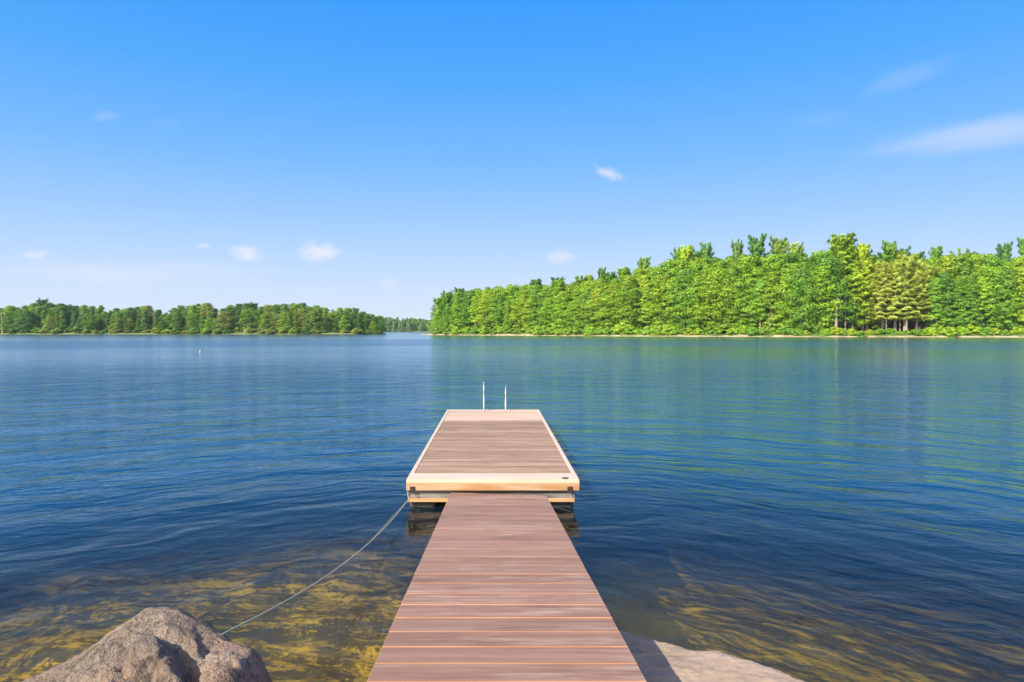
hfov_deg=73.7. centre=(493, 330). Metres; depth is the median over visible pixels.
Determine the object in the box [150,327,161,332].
shoreline bush
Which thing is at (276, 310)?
oak tree
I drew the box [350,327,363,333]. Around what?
shoreline bush
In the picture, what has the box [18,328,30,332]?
shoreline bush
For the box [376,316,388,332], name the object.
oak tree
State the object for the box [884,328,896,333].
shoreline bush
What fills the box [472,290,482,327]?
maple tree
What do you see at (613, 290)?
oak tree
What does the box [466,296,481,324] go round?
birch tree
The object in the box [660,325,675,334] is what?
shoreline bush
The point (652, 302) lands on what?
maple tree
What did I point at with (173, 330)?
shoreline bush
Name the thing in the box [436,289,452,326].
pine tree
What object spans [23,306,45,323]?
oak tree
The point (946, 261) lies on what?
oak tree
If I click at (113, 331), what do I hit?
shoreline bush
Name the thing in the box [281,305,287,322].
maple tree
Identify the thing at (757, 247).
pine tree
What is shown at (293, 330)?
shoreline bush
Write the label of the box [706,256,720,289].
oak tree
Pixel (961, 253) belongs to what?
pine tree
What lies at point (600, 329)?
shoreline bush
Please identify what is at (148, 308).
oak tree
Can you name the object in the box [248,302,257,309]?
pine tree
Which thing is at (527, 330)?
shoreline bush
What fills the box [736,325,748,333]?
shoreline bush
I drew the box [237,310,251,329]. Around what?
oak tree
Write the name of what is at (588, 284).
oak tree
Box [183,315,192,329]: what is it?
maple tree
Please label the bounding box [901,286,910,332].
bare tree trunk
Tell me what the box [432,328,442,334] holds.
shoreline bush
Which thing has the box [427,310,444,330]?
oak tree
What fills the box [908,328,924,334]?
shoreline bush
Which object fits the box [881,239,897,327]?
pine tree
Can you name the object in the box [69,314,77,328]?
maple tree
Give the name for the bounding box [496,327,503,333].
shoreline bush
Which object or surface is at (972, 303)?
maple tree
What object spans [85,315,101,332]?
oak tree
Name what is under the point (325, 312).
maple tree
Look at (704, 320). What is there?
oak tree
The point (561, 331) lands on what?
shoreline bush
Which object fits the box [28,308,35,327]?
maple tree
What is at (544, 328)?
shoreline bush
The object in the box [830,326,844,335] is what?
shoreline bush
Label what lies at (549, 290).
oak tree
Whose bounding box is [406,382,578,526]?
floating dock
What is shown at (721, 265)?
oak tree
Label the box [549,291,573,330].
oak tree
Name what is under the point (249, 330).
shoreline bush
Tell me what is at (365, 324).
maple tree
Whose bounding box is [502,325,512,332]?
shoreline bush
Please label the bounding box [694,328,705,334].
shoreline bush
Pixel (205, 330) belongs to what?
shoreline bush
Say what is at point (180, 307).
oak tree
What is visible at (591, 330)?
shoreline bush
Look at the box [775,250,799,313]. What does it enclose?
pine tree
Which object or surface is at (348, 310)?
oak tree
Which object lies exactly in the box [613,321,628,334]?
shoreline bush
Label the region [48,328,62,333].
shoreline bush
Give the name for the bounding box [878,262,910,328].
pine tree
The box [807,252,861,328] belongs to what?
oak tree
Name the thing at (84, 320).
oak tree
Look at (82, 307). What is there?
oak tree
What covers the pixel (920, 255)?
pine tree
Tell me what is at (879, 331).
shoreline bush
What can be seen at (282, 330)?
shoreline bush
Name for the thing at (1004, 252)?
pine tree
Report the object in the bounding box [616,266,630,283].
pine tree
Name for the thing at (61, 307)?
oak tree
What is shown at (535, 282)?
pine tree
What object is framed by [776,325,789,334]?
shoreline bush
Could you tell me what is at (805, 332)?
shoreline bush
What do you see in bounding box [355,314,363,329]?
maple tree
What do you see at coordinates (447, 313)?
oak tree
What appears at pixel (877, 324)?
maple tree
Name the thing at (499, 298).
oak tree
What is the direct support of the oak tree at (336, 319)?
on the ground
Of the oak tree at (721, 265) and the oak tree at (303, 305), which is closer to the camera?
the oak tree at (721, 265)
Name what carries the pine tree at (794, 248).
on the ground
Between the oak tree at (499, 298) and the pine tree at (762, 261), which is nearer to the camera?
the pine tree at (762, 261)
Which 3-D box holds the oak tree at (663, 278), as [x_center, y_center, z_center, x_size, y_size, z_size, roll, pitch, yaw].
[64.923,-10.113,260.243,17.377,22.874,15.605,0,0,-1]
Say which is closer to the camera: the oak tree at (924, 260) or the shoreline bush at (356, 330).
the oak tree at (924, 260)
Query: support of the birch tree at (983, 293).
on the ground
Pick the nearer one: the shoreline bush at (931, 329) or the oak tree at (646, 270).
the shoreline bush at (931, 329)
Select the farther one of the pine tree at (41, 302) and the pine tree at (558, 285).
the pine tree at (41, 302)
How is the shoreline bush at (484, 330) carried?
on the ground
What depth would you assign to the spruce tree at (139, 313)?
397.32 m
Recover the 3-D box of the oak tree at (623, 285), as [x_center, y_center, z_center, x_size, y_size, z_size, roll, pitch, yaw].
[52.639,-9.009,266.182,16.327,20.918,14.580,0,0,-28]
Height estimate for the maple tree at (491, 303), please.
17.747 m
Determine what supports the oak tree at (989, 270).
on the ground
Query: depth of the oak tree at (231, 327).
391.97 m
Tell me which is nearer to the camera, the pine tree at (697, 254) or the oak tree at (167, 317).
the pine tree at (697, 254)
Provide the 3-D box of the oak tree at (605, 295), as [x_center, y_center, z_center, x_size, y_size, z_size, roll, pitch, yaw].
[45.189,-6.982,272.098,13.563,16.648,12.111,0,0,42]
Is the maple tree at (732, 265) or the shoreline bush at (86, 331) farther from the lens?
the shoreline bush at (86, 331)
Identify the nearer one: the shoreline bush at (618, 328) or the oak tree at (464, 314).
the shoreline bush at (618, 328)
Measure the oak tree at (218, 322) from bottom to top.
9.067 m
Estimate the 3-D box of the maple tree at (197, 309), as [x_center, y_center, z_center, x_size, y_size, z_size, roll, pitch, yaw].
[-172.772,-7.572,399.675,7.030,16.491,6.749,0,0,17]
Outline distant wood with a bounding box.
[377,317,433,331]
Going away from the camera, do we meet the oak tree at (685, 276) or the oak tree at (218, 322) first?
the oak tree at (685, 276)
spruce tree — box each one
[50,308,61,332]
[96,317,103,330]
[134,316,139,329]
[136,309,141,328]
[147,313,152,329]
[152,313,159,332]
[180,317,185,331]
[268,314,273,328]
[291,309,300,332]
[348,318,354,331]
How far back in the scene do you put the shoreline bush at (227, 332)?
388.74 m
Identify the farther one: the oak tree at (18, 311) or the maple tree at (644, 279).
the oak tree at (18, 311)
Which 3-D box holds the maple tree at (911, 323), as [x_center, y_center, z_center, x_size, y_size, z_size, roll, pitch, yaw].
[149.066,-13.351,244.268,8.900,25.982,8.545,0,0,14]
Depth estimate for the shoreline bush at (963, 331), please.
221.47 m
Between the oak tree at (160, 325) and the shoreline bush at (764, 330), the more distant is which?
the oak tree at (160, 325)
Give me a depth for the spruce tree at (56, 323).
388.98 m
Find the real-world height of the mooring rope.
0.647 m
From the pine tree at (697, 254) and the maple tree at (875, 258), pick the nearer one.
the maple tree at (875, 258)
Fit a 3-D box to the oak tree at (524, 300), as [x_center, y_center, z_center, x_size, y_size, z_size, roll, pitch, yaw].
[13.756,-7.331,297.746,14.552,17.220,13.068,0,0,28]
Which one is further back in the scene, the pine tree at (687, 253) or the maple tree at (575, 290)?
the maple tree at (575, 290)
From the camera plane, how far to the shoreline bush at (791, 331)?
234.65 m
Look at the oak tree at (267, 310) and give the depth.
400.03 m
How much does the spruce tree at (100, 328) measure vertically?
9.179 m
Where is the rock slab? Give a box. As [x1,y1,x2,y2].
[619,630,804,681]
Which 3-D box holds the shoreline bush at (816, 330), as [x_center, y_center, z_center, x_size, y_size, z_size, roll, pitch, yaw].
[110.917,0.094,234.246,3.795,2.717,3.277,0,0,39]
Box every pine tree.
[35,298,47,307]
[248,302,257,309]
[352,307,358,320]
[430,297,443,322]
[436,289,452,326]
[453,287,464,294]
[529,278,542,292]
[547,277,565,299]
[549,280,564,312]
[571,275,587,300]
[598,267,605,278]
[601,271,617,287]
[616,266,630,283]
[637,256,650,287]
[670,246,690,263]
[676,245,693,270]
[693,249,714,257]
[699,240,711,259]
[731,238,744,260]
[747,232,770,258]
[753,255,772,326]
[768,236,788,254]
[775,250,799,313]
[786,241,804,261]
[801,251,820,268]
[824,232,876,327]
[851,243,879,330]
[864,260,903,328]
[875,262,916,329]
[877,252,890,327]
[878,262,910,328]
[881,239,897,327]
[883,245,911,328]
[884,258,930,332]
[897,253,925,329]
[900,270,934,328]
[903,260,931,328]
[906,251,925,262]
[917,263,941,326]
[927,245,942,258]
[949,247,971,259]
[996,242,1012,262]
[1016,237,1023,259]
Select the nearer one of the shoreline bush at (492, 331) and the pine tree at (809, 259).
the pine tree at (809, 259)
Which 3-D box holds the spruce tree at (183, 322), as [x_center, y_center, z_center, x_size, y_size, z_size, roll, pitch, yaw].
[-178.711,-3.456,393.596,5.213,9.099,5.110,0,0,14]
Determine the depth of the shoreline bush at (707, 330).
246.69 m
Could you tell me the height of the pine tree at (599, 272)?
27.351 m
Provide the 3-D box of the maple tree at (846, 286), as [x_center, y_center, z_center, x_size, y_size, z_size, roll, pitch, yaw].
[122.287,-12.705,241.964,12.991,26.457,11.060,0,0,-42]
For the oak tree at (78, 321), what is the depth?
388.58 m
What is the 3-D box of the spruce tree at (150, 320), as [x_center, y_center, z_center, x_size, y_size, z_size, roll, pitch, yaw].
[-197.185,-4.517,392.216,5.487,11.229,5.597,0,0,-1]
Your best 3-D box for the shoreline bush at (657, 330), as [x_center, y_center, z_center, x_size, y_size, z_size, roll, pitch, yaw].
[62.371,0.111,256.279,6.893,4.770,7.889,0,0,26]
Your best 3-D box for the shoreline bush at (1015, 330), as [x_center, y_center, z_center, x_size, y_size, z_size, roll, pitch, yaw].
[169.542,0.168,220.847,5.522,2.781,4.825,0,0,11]
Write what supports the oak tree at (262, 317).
on the ground
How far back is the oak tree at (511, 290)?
308.06 m
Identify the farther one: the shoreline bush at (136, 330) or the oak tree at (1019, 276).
the shoreline bush at (136, 330)
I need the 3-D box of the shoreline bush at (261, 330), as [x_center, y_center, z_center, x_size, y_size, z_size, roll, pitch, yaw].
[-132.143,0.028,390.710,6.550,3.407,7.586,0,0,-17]
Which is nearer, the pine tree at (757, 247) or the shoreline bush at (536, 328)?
the pine tree at (757, 247)
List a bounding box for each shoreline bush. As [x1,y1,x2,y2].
[6,329,16,333]
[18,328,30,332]
[31,327,40,332]
[38,327,49,332]
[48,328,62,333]
[69,326,82,332]
[81,327,89,332]
[98,329,108,333]
[107,328,121,332]
[131,328,141,332]
[141,328,150,332]
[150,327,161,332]
[160,329,170,333]
[169,327,180,333]
[188,327,199,333]
[201,327,211,332]
[211,328,223,333]
[221,329,233,333]
[233,327,242,332]
[243,327,255,332]
[257,327,265,332]
[265,329,275,333]
[277,327,287,332]
[286,327,299,332]
[312,328,320,333]
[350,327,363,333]
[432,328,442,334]
[449,326,463,334]
[462,326,471,333]
[469,326,480,333]
[477,325,489,334]
[489,328,496,334]
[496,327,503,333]
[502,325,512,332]
[512,327,522,333]
[525,327,532,332]
[530,325,542,334]
[538,325,549,334]
[548,325,559,334]
[555,328,566,335]
[565,328,575,334]
[572,324,583,334]
[583,326,597,335]
[595,327,603,334]
[602,327,613,334]
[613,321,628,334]
[623,324,636,333]
[634,328,642,334]
[641,326,653,334]
[649,324,662,335]
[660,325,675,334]
[664,327,678,335]
[673,326,685,334]
[683,328,694,334]
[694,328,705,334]
[704,327,713,333]
[712,325,724,334]
[725,329,732,333]
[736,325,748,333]
[746,327,758,335]
[758,327,771,334]
[768,327,777,333]
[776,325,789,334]
[784,328,797,334]
[794,327,803,335]
[802,329,811,334]
[811,327,821,333]
[819,329,833,334]
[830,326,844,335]
[838,327,847,334]
[845,328,856,335]
[854,331,867,336]
[865,329,874,334]
[874,328,885,334]
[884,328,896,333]
[893,331,904,335]
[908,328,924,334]
[919,329,930,335]
[925,326,939,335]
[933,325,945,334]
[941,326,959,336]
[956,326,970,335]
[967,324,979,333]
[974,326,984,333]
[980,326,995,334]
[990,328,1000,334]
[999,329,1011,334]
[1009,327,1021,334]
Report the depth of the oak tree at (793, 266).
238.75 m
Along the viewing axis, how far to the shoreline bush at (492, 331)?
302.18 m
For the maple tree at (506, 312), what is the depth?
301.37 m
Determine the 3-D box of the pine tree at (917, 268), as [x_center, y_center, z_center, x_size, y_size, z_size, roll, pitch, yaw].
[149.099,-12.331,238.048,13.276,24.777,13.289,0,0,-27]
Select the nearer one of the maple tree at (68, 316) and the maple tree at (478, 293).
the maple tree at (478, 293)
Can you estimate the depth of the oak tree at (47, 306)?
395.20 m
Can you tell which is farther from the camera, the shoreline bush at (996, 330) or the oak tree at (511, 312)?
the oak tree at (511, 312)
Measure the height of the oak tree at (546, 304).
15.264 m
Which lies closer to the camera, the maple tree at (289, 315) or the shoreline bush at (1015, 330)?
the shoreline bush at (1015, 330)
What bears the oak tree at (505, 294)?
on the ground
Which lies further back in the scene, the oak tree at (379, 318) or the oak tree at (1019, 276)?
the oak tree at (379, 318)
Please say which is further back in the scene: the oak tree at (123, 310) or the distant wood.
the distant wood
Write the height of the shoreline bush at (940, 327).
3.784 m
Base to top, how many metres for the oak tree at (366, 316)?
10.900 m
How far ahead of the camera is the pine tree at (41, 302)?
404.90 m
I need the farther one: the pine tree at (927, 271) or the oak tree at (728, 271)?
the oak tree at (728, 271)
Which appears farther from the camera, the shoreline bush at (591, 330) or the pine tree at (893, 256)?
the shoreline bush at (591, 330)
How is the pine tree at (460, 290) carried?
on the ground
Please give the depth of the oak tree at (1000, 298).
222.38 m
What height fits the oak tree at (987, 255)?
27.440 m
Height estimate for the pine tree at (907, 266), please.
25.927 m
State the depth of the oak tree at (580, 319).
276.33 m
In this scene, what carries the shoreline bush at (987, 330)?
on the ground
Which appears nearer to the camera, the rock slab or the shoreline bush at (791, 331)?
the rock slab
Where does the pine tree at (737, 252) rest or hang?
on the ground
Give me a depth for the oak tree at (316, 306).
410.82 m
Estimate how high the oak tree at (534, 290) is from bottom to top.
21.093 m
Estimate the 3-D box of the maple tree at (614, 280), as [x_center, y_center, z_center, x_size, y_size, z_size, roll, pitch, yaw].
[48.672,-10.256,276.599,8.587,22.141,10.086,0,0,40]
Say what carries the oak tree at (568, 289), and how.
on the ground
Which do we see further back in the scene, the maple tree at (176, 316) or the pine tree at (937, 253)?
the maple tree at (176, 316)
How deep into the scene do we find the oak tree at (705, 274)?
247.89 m
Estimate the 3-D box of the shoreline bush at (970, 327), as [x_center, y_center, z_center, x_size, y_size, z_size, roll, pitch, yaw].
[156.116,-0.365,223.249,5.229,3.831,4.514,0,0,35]
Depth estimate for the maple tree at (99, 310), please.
399.81 m
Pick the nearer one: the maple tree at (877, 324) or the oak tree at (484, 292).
the maple tree at (877, 324)
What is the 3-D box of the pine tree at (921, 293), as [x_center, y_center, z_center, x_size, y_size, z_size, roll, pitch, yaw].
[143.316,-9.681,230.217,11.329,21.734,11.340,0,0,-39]
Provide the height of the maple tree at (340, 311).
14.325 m
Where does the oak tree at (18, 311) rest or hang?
on the ground
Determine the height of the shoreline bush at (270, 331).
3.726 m
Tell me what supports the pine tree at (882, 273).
on the ground
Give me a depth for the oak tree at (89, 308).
409.29 m
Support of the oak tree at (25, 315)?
on the ground
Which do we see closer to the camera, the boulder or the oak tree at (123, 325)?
the boulder
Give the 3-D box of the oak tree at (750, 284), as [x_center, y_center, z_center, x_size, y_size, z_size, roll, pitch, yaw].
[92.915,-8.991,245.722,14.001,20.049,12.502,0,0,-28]
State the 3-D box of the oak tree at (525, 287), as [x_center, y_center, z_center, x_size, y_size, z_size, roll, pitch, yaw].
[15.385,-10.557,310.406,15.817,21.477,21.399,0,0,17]
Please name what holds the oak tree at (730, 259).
on the ground
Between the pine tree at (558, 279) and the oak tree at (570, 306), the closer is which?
the oak tree at (570, 306)
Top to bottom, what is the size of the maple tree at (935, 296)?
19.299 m
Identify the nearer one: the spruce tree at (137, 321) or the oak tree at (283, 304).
the spruce tree at (137, 321)
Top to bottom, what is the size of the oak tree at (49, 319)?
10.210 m
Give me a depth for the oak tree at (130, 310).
400.34 m
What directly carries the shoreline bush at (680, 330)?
on the ground
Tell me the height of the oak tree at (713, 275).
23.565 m
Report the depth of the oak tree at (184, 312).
397.79 m
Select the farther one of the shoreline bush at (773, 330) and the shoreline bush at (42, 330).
the shoreline bush at (42, 330)
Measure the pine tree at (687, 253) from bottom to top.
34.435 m
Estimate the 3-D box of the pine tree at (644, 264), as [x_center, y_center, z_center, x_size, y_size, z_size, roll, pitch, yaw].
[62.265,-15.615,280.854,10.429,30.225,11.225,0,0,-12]
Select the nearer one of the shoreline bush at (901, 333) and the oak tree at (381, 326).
the shoreline bush at (901, 333)
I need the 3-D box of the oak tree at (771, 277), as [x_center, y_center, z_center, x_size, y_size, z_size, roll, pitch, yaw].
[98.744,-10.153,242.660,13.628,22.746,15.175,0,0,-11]
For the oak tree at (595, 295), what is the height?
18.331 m
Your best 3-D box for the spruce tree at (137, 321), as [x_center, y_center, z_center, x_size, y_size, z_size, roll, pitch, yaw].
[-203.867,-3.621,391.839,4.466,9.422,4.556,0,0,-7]
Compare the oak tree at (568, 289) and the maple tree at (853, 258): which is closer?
the maple tree at (853, 258)
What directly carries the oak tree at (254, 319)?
on the ground
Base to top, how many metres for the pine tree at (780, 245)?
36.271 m
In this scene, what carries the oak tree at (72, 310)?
on the ground
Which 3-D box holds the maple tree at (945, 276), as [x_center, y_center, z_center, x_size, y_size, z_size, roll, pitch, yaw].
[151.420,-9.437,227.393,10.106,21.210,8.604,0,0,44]
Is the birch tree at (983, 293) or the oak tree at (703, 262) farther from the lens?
the oak tree at (703, 262)
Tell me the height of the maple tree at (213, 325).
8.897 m
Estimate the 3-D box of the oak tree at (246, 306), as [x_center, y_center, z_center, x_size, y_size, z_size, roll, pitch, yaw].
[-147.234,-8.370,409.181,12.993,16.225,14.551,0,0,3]
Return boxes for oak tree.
[2,305,16,327]
[2,314,19,330]
[11,310,39,331]
[11,317,24,330]
[14,309,22,326]
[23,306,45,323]
[38,303,59,320]
[42,315,55,332]
[47,307,59,326]
[48,303,71,327]
[64,305,78,319]
[74,316,86,330]
[78,305,88,315]
[79,314,93,329]
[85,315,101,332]
[86,306,97,313]
[96,311,110,329]
[107,312,128,330]
[119,309,132,323]
[119,318,130,331]
[123,307,140,328]
[123,318,134,330]
[133,306,139,324]
[135,305,158,327]
[155,314,173,327]
[156,321,166,331]
[163,315,173,329]
[167,309,183,328]
[176,305,185,314]
[179,310,187,328]
[187,312,200,327]
[195,303,218,327]
[203,317,212,332]
[213,317,227,329]
[215,311,233,331]
[222,307,234,329]
[224,315,237,329]
[232,309,245,328]
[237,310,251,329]
[239,303,253,320]
[247,310,260,328]
[256,306,265,314]
[258,313,270,328]
[263,305,272,328]
[268,305,283,325]
[270,314,282,331]
[276,312,289,330]
[278,303,288,317]
[290,304,301,325]
[292,309,308,329]
[294,302,308,311]
[300,313,313,332]
[307,309,321,331]
[310,305,322,316]
[318,316,332,330]
[327,311,336,329]
[331,313,342,331]
[338,315,351,331]
[341,307,355,328]
[353,312,368,328]
[362,314,373,329]
[367,321,378,332]
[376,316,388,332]
[378,323,384,331]
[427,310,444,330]
[438,307,454,333]
[450,292,463,326]
[452,292,479,328]
[457,301,472,329]
[469,297,490,329]
[476,289,500,326]
[479,290,488,325]
[488,293,510,330]
[496,291,507,322]
[500,284,518,324]
[506,302,521,330]
[509,289,532,326]
[509,294,535,332]
[514,283,530,300]
[519,284,547,322]
[520,297,539,328]
[535,286,555,326]
[536,298,557,327]
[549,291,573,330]
[555,287,573,328]
[560,301,579,329]
[569,297,591,328]
[572,288,599,328]
[575,280,595,322]
[580,288,609,327]
[589,292,616,327]
[591,279,609,326]
[596,282,630,327]
[604,280,642,330]
[617,291,645,329]
[631,269,644,316]
[636,269,662,324]
[638,266,657,297]
[641,274,678,327]
[643,261,680,324]
[657,277,689,327]
[658,258,695,323]
[667,268,701,329]
[680,275,713,331]
[682,268,725,327]
[684,270,738,328]
[697,257,710,269]
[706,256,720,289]
[710,260,733,325]
[710,268,749,332]
[721,277,757,331]
[723,258,735,266]
[733,255,765,326]
[736,278,767,328]
[753,254,797,322]
[755,270,790,329]
[762,276,810,327]
[772,262,819,328]
[775,267,829,328]
[794,261,810,329]
[795,270,834,332]
[805,264,847,330]
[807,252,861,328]
[915,258,929,327]
[918,259,950,327]
[933,256,965,325]
[945,256,987,325]
[966,256,998,326]
[966,266,1023,326]
[980,253,1003,325]
[981,269,1023,330]
[982,256,1013,323]
[998,266,1023,327]
[1006,258,1023,302]
[1008,282,1023,328]
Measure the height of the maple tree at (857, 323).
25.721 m
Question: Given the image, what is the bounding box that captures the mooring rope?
[218,491,408,636]
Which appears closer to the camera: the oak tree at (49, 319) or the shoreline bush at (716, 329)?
the shoreline bush at (716, 329)
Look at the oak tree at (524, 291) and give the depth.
301.64 m
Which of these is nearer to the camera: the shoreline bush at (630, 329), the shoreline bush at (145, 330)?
the shoreline bush at (630, 329)
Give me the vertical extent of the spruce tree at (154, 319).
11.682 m
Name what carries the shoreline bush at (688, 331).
on the ground
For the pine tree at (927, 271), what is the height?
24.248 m
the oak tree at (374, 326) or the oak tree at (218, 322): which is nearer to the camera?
the oak tree at (218, 322)
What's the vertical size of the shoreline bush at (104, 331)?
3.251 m
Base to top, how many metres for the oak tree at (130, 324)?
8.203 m
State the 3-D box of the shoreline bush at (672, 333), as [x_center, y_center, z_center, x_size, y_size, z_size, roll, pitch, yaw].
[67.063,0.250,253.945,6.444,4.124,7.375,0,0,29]
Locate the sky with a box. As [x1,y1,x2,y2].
[0,0,1023,322]
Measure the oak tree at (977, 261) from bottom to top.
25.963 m
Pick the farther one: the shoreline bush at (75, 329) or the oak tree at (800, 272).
the shoreline bush at (75, 329)
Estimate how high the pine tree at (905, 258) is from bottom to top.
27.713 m
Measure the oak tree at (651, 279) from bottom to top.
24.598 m
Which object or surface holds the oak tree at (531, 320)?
on the ground
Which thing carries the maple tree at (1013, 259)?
on the ground
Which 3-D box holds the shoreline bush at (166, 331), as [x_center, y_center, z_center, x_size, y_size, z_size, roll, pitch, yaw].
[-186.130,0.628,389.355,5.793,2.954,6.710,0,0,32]
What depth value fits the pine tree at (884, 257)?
246.61 m
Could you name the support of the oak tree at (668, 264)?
on the ground
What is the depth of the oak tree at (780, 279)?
238.56 m
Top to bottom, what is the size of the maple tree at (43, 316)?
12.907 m
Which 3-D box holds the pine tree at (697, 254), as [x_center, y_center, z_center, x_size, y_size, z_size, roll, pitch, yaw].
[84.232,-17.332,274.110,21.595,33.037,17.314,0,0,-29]
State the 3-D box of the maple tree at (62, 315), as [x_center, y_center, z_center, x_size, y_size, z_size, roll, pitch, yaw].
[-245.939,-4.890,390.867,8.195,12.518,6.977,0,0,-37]
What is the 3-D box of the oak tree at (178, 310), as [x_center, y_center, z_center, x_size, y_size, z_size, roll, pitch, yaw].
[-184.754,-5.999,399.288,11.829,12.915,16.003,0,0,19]
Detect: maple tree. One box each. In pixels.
[0,312,13,330]
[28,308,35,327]
[31,310,41,328]
[39,310,46,328]
[57,311,67,331]
[64,313,70,328]
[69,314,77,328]
[94,308,101,328]
[103,319,109,330]
[105,314,116,330]
[112,316,120,332]
[138,310,151,328]
[153,310,162,324]
[169,312,182,329]
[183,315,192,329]
[187,304,195,328]
[195,304,200,318]
[196,315,205,331]
[211,318,217,331]
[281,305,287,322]
[285,311,294,332]
[321,308,329,322]
[327,313,333,329]
[335,307,344,329]
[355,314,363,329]
[363,320,368,331]
[447,300,464,328]
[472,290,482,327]
[481,294,501,328]
[502,303,512,329]
[533,300,543,327]
[548,299,559,325]
[570,285,582,327]
[603,278,619,326]
[622,275,637,318]
[636,274,651,327]
[647,286,660,327]
[684,260,702,328]
[728,262,741,277]
[736,255,746,277]
[828,258,855,327]
[841,260,868,329]
[849,250,871,318]
[849,254,884,330]
[860,254,878,328]
[865,259,891,328]
[900,257,914,328]
[923,278,951,331]
[931,271,964,326]
[945,278,973,327]
[957,276,986,326]
[1001,268,1022,329]
[1008,256,1023,265]
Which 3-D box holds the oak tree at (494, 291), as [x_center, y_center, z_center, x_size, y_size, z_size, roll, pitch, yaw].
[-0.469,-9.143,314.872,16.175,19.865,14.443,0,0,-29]
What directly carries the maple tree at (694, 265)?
on the ground
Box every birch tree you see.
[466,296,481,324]
[636,287,654,325]
[751,279,771,331]
[973,277,995,327]
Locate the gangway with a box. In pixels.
[367,493,646,681]
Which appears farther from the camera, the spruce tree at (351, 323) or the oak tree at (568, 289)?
the spruce tree at (351, 323)
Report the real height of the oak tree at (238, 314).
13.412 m
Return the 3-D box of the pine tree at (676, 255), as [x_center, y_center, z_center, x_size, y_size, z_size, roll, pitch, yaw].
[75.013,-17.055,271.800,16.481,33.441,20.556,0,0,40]
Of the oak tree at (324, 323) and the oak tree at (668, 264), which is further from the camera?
the oak tree at (324, 323)
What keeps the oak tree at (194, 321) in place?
on the ground
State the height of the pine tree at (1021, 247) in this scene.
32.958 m
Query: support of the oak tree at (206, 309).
on the ground
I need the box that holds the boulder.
[22,607,271,681]
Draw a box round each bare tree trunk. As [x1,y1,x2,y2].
[833,296,838,326]
[841,294,847,328]
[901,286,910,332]
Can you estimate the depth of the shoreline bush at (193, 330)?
388.57 m
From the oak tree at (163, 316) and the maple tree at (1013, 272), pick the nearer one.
the maple tree at (1013, 272)
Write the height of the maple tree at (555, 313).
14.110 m
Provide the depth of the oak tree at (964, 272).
230.32 m
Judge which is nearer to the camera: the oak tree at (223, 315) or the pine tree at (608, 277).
the pine tree at (608, 277)
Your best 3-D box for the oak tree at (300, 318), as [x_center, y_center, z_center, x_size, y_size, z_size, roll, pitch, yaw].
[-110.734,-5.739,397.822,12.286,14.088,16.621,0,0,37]
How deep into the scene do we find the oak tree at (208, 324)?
390.13 m
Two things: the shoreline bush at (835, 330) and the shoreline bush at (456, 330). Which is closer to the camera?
the shoreline bush at (835, 330)
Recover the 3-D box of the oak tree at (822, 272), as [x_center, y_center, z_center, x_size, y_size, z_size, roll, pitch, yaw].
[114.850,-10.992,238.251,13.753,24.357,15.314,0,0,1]
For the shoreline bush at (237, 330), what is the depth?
390.16 m
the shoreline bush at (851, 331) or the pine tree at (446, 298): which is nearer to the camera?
the shoreline bush at (851, 331)
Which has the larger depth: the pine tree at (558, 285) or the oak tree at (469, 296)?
the oak tree at (469, 296)
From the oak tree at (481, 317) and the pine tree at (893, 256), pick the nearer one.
the pine tree at (893, 256)
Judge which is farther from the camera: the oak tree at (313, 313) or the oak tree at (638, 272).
the oak tree at (313, 313)
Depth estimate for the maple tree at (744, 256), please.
258.86 m
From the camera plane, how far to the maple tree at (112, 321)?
388.42 m
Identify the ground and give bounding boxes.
[0,324,1023,681]
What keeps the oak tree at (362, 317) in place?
on the ground
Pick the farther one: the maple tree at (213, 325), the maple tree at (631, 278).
the maple tree at (213, 325)
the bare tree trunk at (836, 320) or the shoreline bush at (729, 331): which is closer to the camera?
the bare tree trunk at (836, 320)
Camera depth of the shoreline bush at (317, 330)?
393.11 m
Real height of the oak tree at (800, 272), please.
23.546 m
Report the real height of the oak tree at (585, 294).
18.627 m
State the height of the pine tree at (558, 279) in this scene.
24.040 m
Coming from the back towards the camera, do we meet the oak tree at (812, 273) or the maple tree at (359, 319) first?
the maple tree at (359, 319)
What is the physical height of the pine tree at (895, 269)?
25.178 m
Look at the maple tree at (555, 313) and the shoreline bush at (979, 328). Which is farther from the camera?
the maple tree at (555, 313)
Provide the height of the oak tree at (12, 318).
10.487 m
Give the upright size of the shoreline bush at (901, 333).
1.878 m
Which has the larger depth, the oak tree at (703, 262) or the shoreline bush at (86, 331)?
the shoreline bush at (86, 331)
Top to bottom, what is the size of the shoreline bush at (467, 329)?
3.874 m
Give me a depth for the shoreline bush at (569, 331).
276.32 m
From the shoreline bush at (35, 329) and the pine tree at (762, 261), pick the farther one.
the shoreline bush at (35, 329)
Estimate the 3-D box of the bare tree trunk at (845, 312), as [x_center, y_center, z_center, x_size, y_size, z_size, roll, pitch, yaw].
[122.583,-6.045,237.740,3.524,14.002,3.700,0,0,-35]
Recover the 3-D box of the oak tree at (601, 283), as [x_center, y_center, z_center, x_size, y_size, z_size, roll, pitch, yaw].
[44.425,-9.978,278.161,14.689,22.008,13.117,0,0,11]
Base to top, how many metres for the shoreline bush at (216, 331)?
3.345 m
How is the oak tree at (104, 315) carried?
on the ground
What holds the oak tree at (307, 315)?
on the ground
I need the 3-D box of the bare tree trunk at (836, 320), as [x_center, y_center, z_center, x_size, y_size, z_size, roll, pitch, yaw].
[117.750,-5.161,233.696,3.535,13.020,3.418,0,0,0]
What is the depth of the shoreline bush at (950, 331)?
221.79 m
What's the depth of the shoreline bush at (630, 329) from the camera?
260.14 m
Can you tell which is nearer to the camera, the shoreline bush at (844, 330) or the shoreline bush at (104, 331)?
the shoreline bush at (844, 330)

